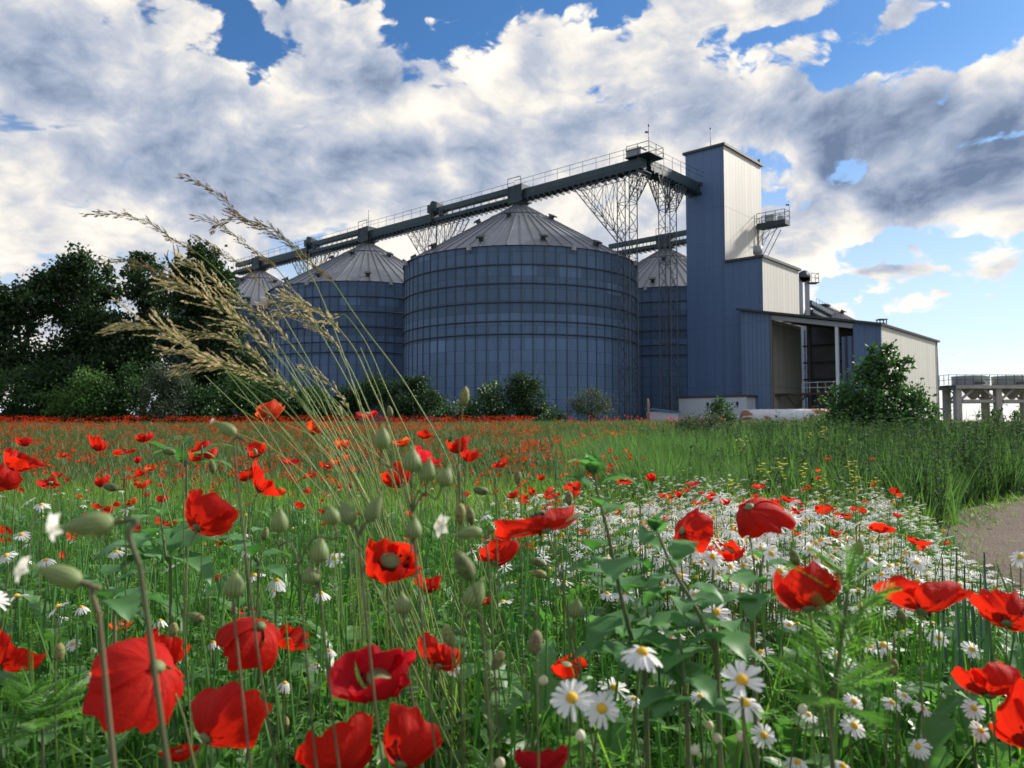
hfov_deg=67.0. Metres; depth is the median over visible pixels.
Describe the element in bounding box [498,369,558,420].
shrub
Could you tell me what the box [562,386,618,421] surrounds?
shrub
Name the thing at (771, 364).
open bay shed
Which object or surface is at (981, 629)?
broad blade plant
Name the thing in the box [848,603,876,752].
daisy
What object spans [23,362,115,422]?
shrub
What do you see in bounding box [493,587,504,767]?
daisy bud
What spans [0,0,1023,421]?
sky
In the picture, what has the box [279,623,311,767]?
poppy
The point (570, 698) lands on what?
daisy
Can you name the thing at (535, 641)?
poppy bud
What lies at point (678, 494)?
poppy
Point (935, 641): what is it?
daisy
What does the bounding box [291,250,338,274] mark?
lattice tower
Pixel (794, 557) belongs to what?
poppy bud
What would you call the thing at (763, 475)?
yellow flower
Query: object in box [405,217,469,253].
lattice tower
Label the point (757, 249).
roof vent
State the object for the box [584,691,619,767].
daisy
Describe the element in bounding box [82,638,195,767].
poppy
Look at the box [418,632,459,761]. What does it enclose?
poppy
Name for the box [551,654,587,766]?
poppy
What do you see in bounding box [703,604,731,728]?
daisy
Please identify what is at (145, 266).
grass plume
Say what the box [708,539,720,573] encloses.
daisy
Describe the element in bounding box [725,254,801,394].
tower annex
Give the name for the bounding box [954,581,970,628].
daisy
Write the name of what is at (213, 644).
daisy
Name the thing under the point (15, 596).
daisy
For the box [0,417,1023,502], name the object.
meadow grass
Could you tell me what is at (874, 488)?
yellow flower
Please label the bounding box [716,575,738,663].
daisy
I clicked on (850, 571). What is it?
feathery plant
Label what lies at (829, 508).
poppy
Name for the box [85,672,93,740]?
daisy
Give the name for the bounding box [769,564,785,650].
daisy
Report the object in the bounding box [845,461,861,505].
yellow flower
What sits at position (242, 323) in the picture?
grass plume
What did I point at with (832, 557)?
daisy
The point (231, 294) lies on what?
grass plume
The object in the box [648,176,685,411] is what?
lattice tower
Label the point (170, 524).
poppy
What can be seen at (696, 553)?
daisy
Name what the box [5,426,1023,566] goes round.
ground
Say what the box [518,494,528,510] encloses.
poppy
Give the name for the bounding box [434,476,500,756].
campion
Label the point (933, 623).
daisy
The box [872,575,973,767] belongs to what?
poppy
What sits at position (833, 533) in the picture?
poppy
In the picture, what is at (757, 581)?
daisy
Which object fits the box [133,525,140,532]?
poppy
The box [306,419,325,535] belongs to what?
poppy
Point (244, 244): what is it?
grass plume
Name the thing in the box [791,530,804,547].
poppy
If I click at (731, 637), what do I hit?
leafy plant
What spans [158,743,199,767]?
poppy
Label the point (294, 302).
grass plume
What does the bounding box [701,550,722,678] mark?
daisy
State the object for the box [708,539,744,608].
poppy
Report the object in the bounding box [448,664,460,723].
daisy
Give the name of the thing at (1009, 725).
poppy
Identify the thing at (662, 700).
leafy plant
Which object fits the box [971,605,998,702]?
daisy
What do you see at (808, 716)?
daisy
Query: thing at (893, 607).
daisy
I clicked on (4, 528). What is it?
poppy
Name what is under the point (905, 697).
daisy
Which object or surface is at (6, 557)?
daisy
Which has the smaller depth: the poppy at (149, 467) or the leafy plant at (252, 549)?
the leafy plant at (252, 549)
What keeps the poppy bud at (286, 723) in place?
on the ground at (945, 527)
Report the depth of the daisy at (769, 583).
1.57 m
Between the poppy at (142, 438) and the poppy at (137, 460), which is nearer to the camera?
the poppy at (142, 438)
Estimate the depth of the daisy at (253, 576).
1.50 m
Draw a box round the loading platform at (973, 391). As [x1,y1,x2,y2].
[939,375,1023,421]
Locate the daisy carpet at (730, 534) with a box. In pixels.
[0,466,1023,694]
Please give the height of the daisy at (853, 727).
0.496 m
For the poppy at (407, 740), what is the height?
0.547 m
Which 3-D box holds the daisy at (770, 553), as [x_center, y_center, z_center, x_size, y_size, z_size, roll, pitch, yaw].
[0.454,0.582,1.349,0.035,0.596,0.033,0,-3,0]
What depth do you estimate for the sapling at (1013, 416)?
20.73 m
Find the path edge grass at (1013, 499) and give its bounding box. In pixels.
[935,489,1023,589]
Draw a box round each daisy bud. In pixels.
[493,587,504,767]
[532,675,547,751]
[574,575,584,767]
[690,744,698,767]
[705,721,713,767]
[713,733,721,767]
[732,731,742,767]
[789,704,806,767]
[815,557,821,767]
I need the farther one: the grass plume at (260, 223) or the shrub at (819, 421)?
the shrub at (819, 421)
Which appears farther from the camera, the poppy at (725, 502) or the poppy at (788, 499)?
the poppy at (725, 502)
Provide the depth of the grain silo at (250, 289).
108.13 m
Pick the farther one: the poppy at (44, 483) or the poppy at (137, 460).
the poppy at (137, 460)
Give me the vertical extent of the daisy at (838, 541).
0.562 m
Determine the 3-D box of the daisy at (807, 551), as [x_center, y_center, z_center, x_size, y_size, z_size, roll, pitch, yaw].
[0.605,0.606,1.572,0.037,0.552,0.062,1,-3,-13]
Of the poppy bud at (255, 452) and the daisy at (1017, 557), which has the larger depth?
the poppy bud at (255, 452)
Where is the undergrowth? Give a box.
[0,386,358,422]
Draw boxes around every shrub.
[0,359,61,421]
[1,348,115,417]
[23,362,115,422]
[86,351,165,422]
[129,361,201,423]
[173,382,241,422]
[204,358,289,421]
[261,376,344,421]
[330,367,402,419]
[372,370,449,421]
[414,396,488,422]
[470,378,521,422]
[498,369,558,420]
[530,405,573,421]
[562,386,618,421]
[670,410,725,433]
[699,396,739,423]
[735,421,784,433]
[807,413,836,428]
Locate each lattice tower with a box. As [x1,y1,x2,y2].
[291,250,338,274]
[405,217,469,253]
[573,170,651,419]
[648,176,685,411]
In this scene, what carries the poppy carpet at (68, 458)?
on the ground at (945, 527)
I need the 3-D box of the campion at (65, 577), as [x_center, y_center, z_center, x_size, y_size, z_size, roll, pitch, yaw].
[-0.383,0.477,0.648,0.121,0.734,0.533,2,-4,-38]
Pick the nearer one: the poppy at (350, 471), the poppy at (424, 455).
the poppy at (424, 455)
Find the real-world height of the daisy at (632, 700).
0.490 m
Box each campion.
[14,493,116,767]
[46,469,170,767]
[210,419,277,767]
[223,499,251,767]
[270,465,339,767]
[302,485,339,767]
[338,466,384,767]
[374,423,452,767]
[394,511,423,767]
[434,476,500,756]
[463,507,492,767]
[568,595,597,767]
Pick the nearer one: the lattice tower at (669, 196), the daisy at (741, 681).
the daisy at (741, 681)
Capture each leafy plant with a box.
[52,565,163,735]
[92,506,227,668]
[130,436,238,620]
[218,527,292,691]
[556,452,682,767]
[628,510,772,767]
[631,612,741,767]
[715,549,794,767]
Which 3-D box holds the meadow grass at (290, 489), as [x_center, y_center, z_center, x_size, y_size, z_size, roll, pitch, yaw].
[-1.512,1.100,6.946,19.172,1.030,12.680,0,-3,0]
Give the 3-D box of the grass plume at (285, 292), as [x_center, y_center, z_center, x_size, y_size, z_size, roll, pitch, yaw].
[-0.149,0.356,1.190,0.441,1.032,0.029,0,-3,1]
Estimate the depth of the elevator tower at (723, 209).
79.37 m
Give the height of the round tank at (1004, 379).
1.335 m
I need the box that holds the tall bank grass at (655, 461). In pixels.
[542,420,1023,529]
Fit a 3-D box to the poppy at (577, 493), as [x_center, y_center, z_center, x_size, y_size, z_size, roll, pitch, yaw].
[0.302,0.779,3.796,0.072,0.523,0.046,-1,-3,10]
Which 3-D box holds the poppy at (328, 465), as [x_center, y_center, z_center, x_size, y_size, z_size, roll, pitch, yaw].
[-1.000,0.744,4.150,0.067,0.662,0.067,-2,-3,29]
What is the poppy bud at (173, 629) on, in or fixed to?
on the ground at (945, 527)
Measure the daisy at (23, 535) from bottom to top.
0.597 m
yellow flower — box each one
[727,479,737,506]
[753,463,770,491]
[777,458,788,491]
[800,463,812,500]
[818,476,829,498]
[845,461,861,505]
[846,471,858,498]
[867,477,880,501]
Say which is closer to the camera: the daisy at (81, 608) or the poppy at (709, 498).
the daisy at (81, 608)
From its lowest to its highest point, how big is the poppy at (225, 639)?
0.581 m
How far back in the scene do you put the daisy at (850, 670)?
1.23 m
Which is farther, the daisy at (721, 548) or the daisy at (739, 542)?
the daisy at (739, 542)
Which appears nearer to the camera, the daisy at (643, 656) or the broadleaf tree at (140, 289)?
the daisy at (643, 656)
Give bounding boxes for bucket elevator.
[799,270,818,408]
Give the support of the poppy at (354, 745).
on the ground at (945, 527)
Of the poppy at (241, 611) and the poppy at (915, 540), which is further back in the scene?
the poppy at (915, 540)
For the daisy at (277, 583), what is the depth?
1.28 m
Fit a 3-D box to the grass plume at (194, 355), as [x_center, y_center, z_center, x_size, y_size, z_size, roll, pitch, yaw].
[-0.198,0.402,1.040,0.580,0.925,0.038,0,-3,0]
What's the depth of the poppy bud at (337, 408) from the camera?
1.38 m
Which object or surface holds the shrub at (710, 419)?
on the ground at (945, 527)
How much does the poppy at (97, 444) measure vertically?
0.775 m
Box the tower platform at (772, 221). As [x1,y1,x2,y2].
[756,203,789,254]
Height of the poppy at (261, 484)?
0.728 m
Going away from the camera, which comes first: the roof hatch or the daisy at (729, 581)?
the daisy at (729, 581)
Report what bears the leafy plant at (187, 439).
on the ground at (945, 527)
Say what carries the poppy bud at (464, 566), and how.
on the ground at (945, 527)
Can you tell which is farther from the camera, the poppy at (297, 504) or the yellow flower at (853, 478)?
the yellow flower at (853, 478)
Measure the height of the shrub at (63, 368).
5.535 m
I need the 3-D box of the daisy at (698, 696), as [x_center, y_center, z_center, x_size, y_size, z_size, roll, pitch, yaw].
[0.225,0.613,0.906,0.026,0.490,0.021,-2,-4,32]
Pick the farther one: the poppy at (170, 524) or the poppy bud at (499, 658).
the poppy at (170, 524)
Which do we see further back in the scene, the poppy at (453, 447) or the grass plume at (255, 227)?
the poppy at (453, 447)
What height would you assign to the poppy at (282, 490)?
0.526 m
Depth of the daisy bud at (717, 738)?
0.71 m
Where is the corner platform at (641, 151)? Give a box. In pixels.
[625,124,663,161]
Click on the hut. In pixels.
(665, 414)
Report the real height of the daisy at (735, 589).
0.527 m
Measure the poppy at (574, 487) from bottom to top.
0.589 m
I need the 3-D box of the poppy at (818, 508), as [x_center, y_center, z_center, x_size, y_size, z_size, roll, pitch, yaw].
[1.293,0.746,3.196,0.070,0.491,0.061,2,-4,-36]
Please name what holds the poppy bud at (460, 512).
on the ground at (945, 527)
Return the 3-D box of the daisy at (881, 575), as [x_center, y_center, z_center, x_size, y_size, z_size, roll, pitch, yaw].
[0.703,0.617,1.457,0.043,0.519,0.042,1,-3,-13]
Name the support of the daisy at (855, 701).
on the ground at (945, 527)
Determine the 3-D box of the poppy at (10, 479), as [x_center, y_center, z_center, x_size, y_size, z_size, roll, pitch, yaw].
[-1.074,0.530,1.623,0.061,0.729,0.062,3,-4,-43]
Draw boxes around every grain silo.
[168,268,282,416]
[265,240,405,421]
[402,200,637,421]
[635,245,687,420]
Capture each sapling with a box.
[974,406,1010,430]
[1007,411,1022,429]
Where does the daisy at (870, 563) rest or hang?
on the ground at (945, 527)
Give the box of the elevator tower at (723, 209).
[682,128,763,395]
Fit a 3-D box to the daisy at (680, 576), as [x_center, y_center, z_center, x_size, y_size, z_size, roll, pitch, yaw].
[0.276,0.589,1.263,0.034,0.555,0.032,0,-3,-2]
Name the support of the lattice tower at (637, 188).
on the ground at (945, 527)
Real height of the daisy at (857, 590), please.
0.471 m
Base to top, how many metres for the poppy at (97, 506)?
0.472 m
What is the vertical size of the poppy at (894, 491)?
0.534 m
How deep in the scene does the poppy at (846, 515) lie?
3.00 m
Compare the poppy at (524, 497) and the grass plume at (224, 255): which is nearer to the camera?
the grass plume at (224, 255)
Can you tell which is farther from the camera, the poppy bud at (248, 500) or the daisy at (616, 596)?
the poppy bud at (248, 500)
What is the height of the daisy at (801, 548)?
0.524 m
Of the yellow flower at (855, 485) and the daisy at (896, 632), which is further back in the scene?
the yellow flower at (855, 485)
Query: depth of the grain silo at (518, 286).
71.23 m
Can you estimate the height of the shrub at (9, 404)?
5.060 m
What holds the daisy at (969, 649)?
on the ground at (945, 527)
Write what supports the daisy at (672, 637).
on the ground at (945, 527)
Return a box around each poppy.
[0,462,23,623]
[0,525,11,540]
[0,538,10,555]
[0,627,45,671]
[3,447,43,636]
[15,437,33,510]
[36,477,60,556]
[57,452,67,502]
[66,532,76,541]
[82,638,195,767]
[89,434,106,569]
[90,503,103,512]
[94,474,109,508]
[101,505,112,564]
[109,619,132,640]
[111,501,120,517]
[112,448,136,513]
[126,497,136,514]
[132,481,139,505]
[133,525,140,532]
[134,456,141,500]
[135,431,153,525]
[136,469,145,480]
[137,480,148,521]
[144,628,189,667]
[145,464,156,498]
[155,517,165,533]
[156,495,167,528]
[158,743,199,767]
[163,519,176,527]
[184,488,238,767]
[188,439,216,555]
[189,681,271,767]
[216,617,281,767]
[233,467,252,524]
[236,606,255,614]
[247,442,266,565]
[249,460,282,584]
[276,488,287,496]
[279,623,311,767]
[281,458,299,526]
[294,501,304,550]
[295,712,373,767]
[303,488,311,505]
[305,471,315,510]
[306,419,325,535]
[319,461,331,507]
[326,645,416,767]
[331,454,355,548]
[335,437,352,540]
[342,464,355,481]
[356,411,377,590]
[365,538,421,704]
[381,461,419,573]
[383,703,442,767]
[393,437,409,541]
[414,445,441,540]
[414,573,440,628]
[417,429,432,539]
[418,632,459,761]
[446,435,470,557]
[460,447,479,557]
[476,539,518,651]
[482,593,492,628]
[492,458,510,518]
[493,505,585,767]
[507,489,518,514]
[515,744,567,767]
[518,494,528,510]
[537,475,545,504]
[543,493,554,499]
[545,487,553,500]
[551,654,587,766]
[563,481,580,508]
[569,490,579,532]
[616,478,632,494]
[646,473,655,503]
[666,494,674,526]
[673,507,713,706]
[675,491,681,516]
[686,481,698,503]
[705,492,715,507]
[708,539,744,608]
[719,497,730,504]
[736,497,795,757]
[752,483,765,490]
[773,560,840,767]
[781,496,797,506]
[790,507,804,546]
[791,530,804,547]
[815,505,830,515]
[820,504,836,549]
[829,528,842,562]
[838,513,852,537]
[849,506,858,546]
[858,508,866,532]
[868,522,895,577]
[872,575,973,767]
[889,488,902,547]
[893,513,903,550]
[907,535,932,577]
[917,545,925,555]
[951,660,1021,767]
[968,589,1023,766]
[989,678,1023,747]
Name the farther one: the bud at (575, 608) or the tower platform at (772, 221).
the tower platform at (772, 221)
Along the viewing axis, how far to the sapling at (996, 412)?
19.97 m
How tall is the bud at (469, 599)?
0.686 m
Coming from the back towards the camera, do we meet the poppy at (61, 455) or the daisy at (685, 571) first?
the poppy at (61, 455)
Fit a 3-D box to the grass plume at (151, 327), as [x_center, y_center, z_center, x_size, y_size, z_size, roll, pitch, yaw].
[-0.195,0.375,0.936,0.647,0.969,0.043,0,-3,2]
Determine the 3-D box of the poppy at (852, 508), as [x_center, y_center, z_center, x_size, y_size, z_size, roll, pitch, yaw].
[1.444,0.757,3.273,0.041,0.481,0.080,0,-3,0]
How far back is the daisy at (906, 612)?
1.51 m
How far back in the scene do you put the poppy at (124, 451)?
2.70 m
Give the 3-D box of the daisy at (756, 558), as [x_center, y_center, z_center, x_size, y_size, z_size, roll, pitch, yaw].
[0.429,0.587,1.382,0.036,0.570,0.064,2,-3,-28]
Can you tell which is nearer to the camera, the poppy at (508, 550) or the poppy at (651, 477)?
the poppy at (508, 550)
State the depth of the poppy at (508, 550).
1.33 m
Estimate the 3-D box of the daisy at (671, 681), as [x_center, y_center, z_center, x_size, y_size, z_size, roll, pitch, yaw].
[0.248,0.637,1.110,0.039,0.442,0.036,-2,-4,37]
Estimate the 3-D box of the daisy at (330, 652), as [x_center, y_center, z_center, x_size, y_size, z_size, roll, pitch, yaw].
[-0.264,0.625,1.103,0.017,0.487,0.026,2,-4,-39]
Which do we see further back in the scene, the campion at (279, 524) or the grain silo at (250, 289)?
the grain silo at (250, 289)
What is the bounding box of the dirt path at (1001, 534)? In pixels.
[942,496,1023,597]
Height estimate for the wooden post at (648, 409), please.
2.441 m
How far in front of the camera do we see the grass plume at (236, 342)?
1.01 m
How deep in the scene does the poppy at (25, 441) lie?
3.86 m
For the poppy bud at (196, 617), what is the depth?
0.88 m
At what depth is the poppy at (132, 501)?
3.56 m
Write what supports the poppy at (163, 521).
on the ground at (945, 527)
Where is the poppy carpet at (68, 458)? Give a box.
[0,414,722,487]
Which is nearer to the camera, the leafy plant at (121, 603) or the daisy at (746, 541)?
the leafy plant at (121, 603)
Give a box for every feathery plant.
[0,667,96,767]
[761,541,904,767]
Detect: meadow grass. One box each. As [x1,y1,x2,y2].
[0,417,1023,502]
[0,447,1023,767]
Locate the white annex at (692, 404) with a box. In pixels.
[675,395,757,420]
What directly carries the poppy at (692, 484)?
on the ground at (945, 527)
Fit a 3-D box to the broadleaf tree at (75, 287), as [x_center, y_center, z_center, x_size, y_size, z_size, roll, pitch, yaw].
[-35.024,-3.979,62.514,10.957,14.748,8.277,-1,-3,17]
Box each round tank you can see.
[951,375,988,384]
[991,375,1023,384]
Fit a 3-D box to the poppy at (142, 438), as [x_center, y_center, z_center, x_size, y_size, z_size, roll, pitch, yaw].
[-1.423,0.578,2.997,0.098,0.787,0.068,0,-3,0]
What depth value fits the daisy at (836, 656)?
1.13 m
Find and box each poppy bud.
[54,533,67,767]
[102,453,125,767]
[162,436,183,606]
[169,606,185,766]
[187,595,211,767]
[201,445,215,690]
[248,451,256,567]
[253,448,273,603]
[257,478,268,618]
[274,706,288,752]
[336,402,349,649]
[387,406,392,643]
[442,530,462,767]
[443,435,452,616]
[444,487,492,767]
[450,386,468,767]
[455,464,465,767]
[461,471,474,767]
[473,476,499,735]
[491,650,528,750]
[514,443,523,720]
[529,535,541,767]
[530,551,565,728]
[531,497,565,656]
[555,460,572,730]
[789,485,815,767]
[855,480,870,766]
[885,541,898,767]
[886,516,906,765]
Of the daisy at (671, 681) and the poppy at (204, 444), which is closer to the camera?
the daisy at (671, 681)
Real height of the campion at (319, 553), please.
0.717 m
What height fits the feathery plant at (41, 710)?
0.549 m
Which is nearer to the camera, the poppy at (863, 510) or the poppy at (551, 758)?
the poppy at (551, 758)
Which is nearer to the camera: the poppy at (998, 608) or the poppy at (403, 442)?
the poppy at (998, 608)
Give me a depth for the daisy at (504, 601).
1.53 m
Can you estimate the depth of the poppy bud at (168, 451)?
1.16 m
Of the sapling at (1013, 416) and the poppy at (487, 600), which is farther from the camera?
the sapling at (1013, 416)
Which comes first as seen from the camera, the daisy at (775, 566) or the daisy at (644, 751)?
the daisy at (644, 751)
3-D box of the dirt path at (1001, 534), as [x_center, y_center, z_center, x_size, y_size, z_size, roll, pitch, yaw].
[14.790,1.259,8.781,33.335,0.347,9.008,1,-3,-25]
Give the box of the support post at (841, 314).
[804,304,854,408]
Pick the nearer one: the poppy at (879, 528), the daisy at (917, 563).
the daisy at (917, 563)
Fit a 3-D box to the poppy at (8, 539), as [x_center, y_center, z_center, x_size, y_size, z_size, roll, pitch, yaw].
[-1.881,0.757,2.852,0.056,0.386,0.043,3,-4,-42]
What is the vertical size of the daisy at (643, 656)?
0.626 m
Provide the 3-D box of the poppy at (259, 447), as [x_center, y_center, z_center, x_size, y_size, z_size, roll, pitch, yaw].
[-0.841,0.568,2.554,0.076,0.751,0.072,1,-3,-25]
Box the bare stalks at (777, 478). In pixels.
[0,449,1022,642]
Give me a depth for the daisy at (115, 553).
1.62 m
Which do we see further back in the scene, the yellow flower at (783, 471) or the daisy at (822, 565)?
the yellow flower at (783, 471)
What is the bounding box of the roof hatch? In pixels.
[875,319,887,323]
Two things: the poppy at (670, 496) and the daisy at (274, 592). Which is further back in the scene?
the poppy at (670, 496)
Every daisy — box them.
[0,551,18,630]
[0,591,10,767]
[5,593,31,631]
[13,531,30,642]
[33,503,50,645]
[37,558,55,618]
[47,601,69,668]
[65,638,80,655]
[74,605,90,665]
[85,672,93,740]
[106,550,124,610]
[152,619,173,720]
[206,641,219,668]
[245,573,265,608]
[265,578,285,681]
[268,588,283,668]
[277,681,289,767]
[308,663,321,721]
[312,591,330,708]
[324,649,336,723]
[325,553,343,640]
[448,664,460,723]
[496,599,513,644]
[550,679,593,767]
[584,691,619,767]
[597,566,602,605]
[598,677,629,700]
[599,591,613,640]
[609,592,634,753]
[621,645,662,767]
[623,695,641,767]
[642,685,651,767]
[659,631,675,719]
[660,583,670,611]
[669,572,690,694]
[669,680,686,722]
[673,569,693,633]
[684,551,699,638]
[685,589,699,689]
[690,692,704,767]
[695,558,707,608]
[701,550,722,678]
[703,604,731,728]
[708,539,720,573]
[710,573,723,628]
[715,546,729,655]
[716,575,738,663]
[720,562,740,732]
[721,660,765,767]
[726,695,762,767]
[730,584,753,659]
[732,536,744,567]
[732,584,747,659]
[738,563,752,620]
[739,539,752,550]
[741,551,750,618]
[743,553,764,695]
[749,647,773,754]
[750,721,776,767]
[752,543,765,650]
[754,548,757,627]
[760,656,774,751]
[762,546,780,649]
[763,570,773,648]
[764,576,773,678]
[767,566,787,715]
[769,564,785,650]
[778,619,794,706]
[782,757,807,767]
[787,622,809,727]
[796,543,809,566]
[798,711,817,761]
[801,546,820,643]
[811,537,831,665]
[815,561,833,653]
[822,647,850,667]
[825,554,846,648]
[828,546,842,613]
[829,760,849,767]
[832,537,845,614]
[838,693,862,753]
[839,714,865,767]
[840,660,857,729]
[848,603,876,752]
[850,587,868,627]
[856,556,876,658]
[864,645,879,670]
[871,556,882,592]
[871,641,896,692]
[872,572,893,636]
[878,561,896,626]
[881,697,900,767]
[888,604,902,672]
[890,563,907,574]
[893,608,913,653]
[893,689,911,767]
[894,628,912,667]
[897,549,916,641]
[906,556,924,664]
[908,738,932,767]
[909,578,923,622]
[911,701,931,767]
[923,620,940,627]
[924,630,948,704]
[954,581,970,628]
[960,641,983,757]
[960,699,985,767]
[969,720,989,767]
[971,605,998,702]
[1009,551,1023,676]
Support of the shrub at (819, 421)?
on the ground at (945, 527)
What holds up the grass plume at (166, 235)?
on the ground at (945, 527)
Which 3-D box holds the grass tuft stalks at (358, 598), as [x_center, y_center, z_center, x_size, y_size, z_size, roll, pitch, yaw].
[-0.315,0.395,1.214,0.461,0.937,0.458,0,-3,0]
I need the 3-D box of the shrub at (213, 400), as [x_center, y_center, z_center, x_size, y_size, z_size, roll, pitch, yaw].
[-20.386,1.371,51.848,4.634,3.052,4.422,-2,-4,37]
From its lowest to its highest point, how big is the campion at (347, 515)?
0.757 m
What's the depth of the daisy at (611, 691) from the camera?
1.01 m
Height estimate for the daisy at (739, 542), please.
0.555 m
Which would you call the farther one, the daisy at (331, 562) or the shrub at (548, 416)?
the shrub at (548, 416)
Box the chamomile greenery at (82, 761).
[0,491,1023,767]
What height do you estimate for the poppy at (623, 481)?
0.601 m
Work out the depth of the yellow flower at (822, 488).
7.16 m
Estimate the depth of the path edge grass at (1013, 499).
7.87 m
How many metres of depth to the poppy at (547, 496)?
3.83 m
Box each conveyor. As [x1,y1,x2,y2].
[233,146,646,275]
[608,216,763,255]
[641,153,702,196]
[803,298,839,317]
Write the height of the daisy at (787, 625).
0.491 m
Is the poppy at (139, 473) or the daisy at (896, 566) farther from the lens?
the poppy at (139, 473)
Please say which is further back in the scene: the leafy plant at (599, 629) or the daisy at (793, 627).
the daisy at (793, 627)
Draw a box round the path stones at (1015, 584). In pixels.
[946,503,1023,586]
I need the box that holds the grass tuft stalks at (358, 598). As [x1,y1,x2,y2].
[205,344,434,767]
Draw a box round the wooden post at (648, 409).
[647,398,649,419]
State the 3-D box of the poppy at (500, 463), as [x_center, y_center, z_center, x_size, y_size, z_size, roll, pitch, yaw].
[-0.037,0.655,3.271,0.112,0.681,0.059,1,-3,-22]
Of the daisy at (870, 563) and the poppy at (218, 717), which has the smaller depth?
the poppy at (218, 717)
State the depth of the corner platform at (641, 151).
72.27 m
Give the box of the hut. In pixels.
[644,408,680,420]
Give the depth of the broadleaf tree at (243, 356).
56.40 m
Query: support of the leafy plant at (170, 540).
on the ground at (945, 527)
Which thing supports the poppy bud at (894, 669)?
on the ground at (945, 527)
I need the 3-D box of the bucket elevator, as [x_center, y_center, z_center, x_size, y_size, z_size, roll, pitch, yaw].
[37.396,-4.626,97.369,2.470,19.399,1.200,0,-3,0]
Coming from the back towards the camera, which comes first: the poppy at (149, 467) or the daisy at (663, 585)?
the poppy at (149, 467)
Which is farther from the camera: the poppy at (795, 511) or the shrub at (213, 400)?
the shrub at (213, 400)
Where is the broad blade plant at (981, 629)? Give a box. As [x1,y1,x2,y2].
[941,548,992,765]
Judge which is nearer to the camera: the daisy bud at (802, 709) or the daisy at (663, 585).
the daisy bud at (802, 709)
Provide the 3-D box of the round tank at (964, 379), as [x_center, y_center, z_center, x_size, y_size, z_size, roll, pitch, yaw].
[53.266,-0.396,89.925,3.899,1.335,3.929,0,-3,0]
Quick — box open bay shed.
[736,308,939,417]
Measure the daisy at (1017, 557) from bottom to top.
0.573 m
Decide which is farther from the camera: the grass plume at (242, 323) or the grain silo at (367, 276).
the grain silo at (367, 276)
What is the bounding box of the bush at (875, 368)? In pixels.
[814,339,970,435]
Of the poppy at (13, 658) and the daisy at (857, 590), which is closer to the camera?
the poppy at (13, 658)
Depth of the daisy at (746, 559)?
1.64 m
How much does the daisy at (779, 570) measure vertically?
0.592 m
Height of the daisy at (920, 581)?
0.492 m
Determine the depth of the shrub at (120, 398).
52.70 m
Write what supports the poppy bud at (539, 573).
on the ground at (945, 527)
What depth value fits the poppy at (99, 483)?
3.65 m
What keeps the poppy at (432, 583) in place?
on the ground at (945, 527)
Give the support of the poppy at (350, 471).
on the ground at (945, 527)
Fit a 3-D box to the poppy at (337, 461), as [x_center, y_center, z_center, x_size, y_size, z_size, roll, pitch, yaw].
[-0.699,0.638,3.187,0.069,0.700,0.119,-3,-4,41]
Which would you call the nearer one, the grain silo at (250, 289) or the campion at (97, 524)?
the campion at (97, 524)
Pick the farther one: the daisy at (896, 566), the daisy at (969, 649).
the daisy at (896, 566)
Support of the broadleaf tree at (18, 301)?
on the ground at (945, 527)
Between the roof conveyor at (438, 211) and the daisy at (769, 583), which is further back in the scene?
the roof conveyor at (438, 211)
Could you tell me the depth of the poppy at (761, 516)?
1.01 m
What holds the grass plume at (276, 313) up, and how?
on the ground at (945, 527)
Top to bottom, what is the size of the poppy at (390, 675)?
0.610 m
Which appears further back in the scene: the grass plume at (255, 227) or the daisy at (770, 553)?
the daisy at (770, 553)
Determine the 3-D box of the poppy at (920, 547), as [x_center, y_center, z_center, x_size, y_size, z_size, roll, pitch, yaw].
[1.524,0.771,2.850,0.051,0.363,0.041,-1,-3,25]
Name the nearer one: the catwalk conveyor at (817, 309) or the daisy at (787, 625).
the daisy at (787, 625)
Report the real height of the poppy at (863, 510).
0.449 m
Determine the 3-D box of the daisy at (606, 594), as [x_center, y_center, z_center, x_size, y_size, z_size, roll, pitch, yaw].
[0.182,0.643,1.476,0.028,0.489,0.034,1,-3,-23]
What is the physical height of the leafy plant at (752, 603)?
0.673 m
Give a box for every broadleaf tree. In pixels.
[0,268,66,400]
[21,241,126,367]
[23,303,172,393]
[97,250,179,414]
[122,234,257,398]
[205,322,281,418]
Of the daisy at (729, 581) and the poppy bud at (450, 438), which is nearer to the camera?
the daisy at (729, 581)
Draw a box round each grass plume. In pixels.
[79,209,455,728]
[95,255,476,751]
[95,297,460,767]
[148,257,452,764]
[153,342,463,761]
[167,348,470,763]
[171,320,473,763]
[172,251,450,744]
[174,173,542,745]
[189,213,465,720]
[190,234,457,716]
[209,208,416,706]
[255,285,456,749]
[261,302,457,749]
[278,284,497,742]
[294,364,443,742]
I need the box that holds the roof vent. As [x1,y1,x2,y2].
[753,245,762,255]
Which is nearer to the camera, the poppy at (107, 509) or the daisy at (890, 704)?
the daisy at (890, 704)
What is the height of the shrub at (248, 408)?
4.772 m

